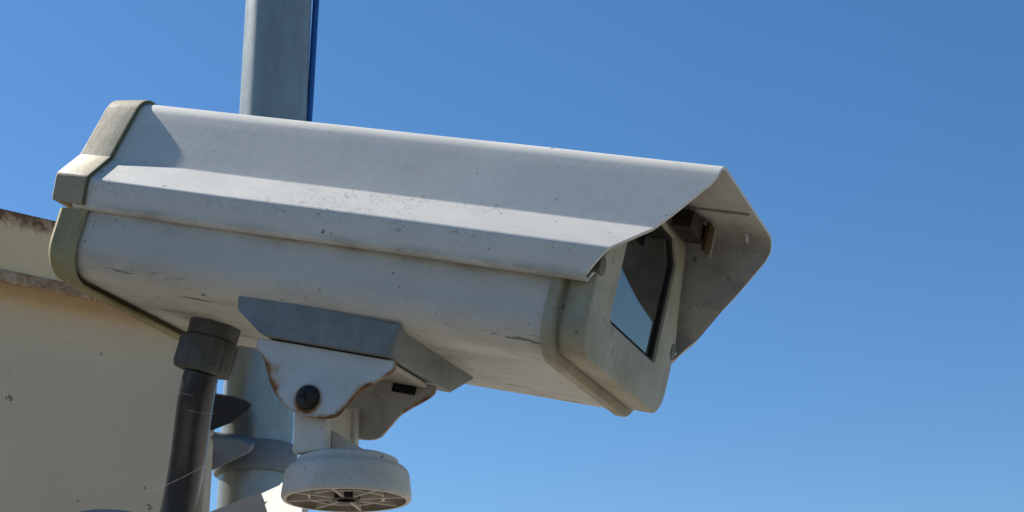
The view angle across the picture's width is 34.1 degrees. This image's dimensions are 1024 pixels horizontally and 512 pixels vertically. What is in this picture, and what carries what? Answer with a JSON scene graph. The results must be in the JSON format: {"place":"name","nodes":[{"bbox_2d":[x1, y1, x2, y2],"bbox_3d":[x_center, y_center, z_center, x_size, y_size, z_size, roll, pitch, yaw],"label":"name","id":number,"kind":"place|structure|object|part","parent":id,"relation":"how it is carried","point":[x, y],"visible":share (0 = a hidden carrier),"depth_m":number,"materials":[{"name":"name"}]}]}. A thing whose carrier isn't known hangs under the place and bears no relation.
{"place":"outdoors","nodes":[
{"label":"outdoors","id":0,"kind":"place"},
{"bbox_2d":[48,100,771,416],"bbox_3d":[-0.072,0.016,1.111,0.442,0.169,0.207,8,-15,24],"label":"security camera","id":1,"kind":"object","parent":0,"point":[209,241],"visible":0.99,"depth_m":1.04,"materials":[{"name":"paint"}]},
{"bbox_2d":[257,338,436,511],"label":"camera bracket","id":2,"kind":"object","parent":1,"relation":"attached to","point":[340,404],"visible":1,"depth_m":1.02,"materials":[{"name":"metal"}]},
{"bbox_2d":[0,0,1023,511],"label":"sky","id":3,"kind":"structure","parent":0,"point":[873,361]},
{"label":"pavement","id":4,"kind":"structure","parent":0,"visible":0},
{"bbox_2d":[160,369,218,511],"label":"conduit","id":5,"kind":"object","parent":4,"relation":"on","point":[190,439],"visible":1,"depth_m":1.16,"materials":[{"name":"plastic"}]},
{"bbox_2d":[216,0,311,508],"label":"pole","id":6,"kind":"object","parent":4,"relation":"on","point":[275,63],"visible":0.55,"depth_m":1.83,"materials":[{"name":"grey metal"}]},
{"bbox_2d":[211,432,296,477],"bbox_3d":[-0.266,0.208,1.711,0.085,0.044,0.125,0,-19,0],"label":"pole clamp","id":7,"kind":"object","parent":6,"relation":"attached to","point":[233,451],"visible":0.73,"depth_m":1.69,"materials":[{"name":"grey metal"}]},
{"bbox_2d":[0,209,216,511],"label":"metal cabinet","id":8,"kind":"object","parent":7,"relation":"attached to","point":[89,387],"visible":0.05,"depth_m":1.58,"materials":[{"name":"metal"}]},
{"bbox_3d":[-0.709,0.609,1.190,0.976,1.437,0.020,14,-24,-36],"label":"cabinet door","id":9,"kind":"part","parent":8,"relation":"part of","materials":[{"name":"paint"}]},
{"bbox_2d":[81,509,131,511],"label":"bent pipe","id":10,"kind":"object","parent":8,"relation":"attached to","point":[104,510],"visible":1,"depth_m":1.32,"materials":[{"name":"grey metal"}]},
{"bbox_2d":[10,285,213,491],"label":"silk strands","id":11,"kind":"object","parent":8,"relation":"attached to","point":[178,392],"visible":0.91,"depth_m":1.10},
{"bbox_2d":[210,393,251,430],"bbox_3d":[-0.284,0.156,1.674,0.052,0.046,0.059,0,-19,0],"label":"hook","id":12,"kind":"object","parent":8,"relation":"attached to","point":[228,409],"visible":0.78,"depth_m":1.65,"materials":[{"name":"black metal"}]},
{"bbox_2d":[211,482,307,511],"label":"support arm","id":13,"kind":"object","parent":8,"relation":"attached to","point":[270,500],"visible":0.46,"depth_m":1.28},
{"bbox_2d":[293,0,318,426],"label":"cable","id":14,"kind":"object","parent":6,"relation":"attached to","point":[313,47],"visible":0.29,"depth_m":1.89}
]}

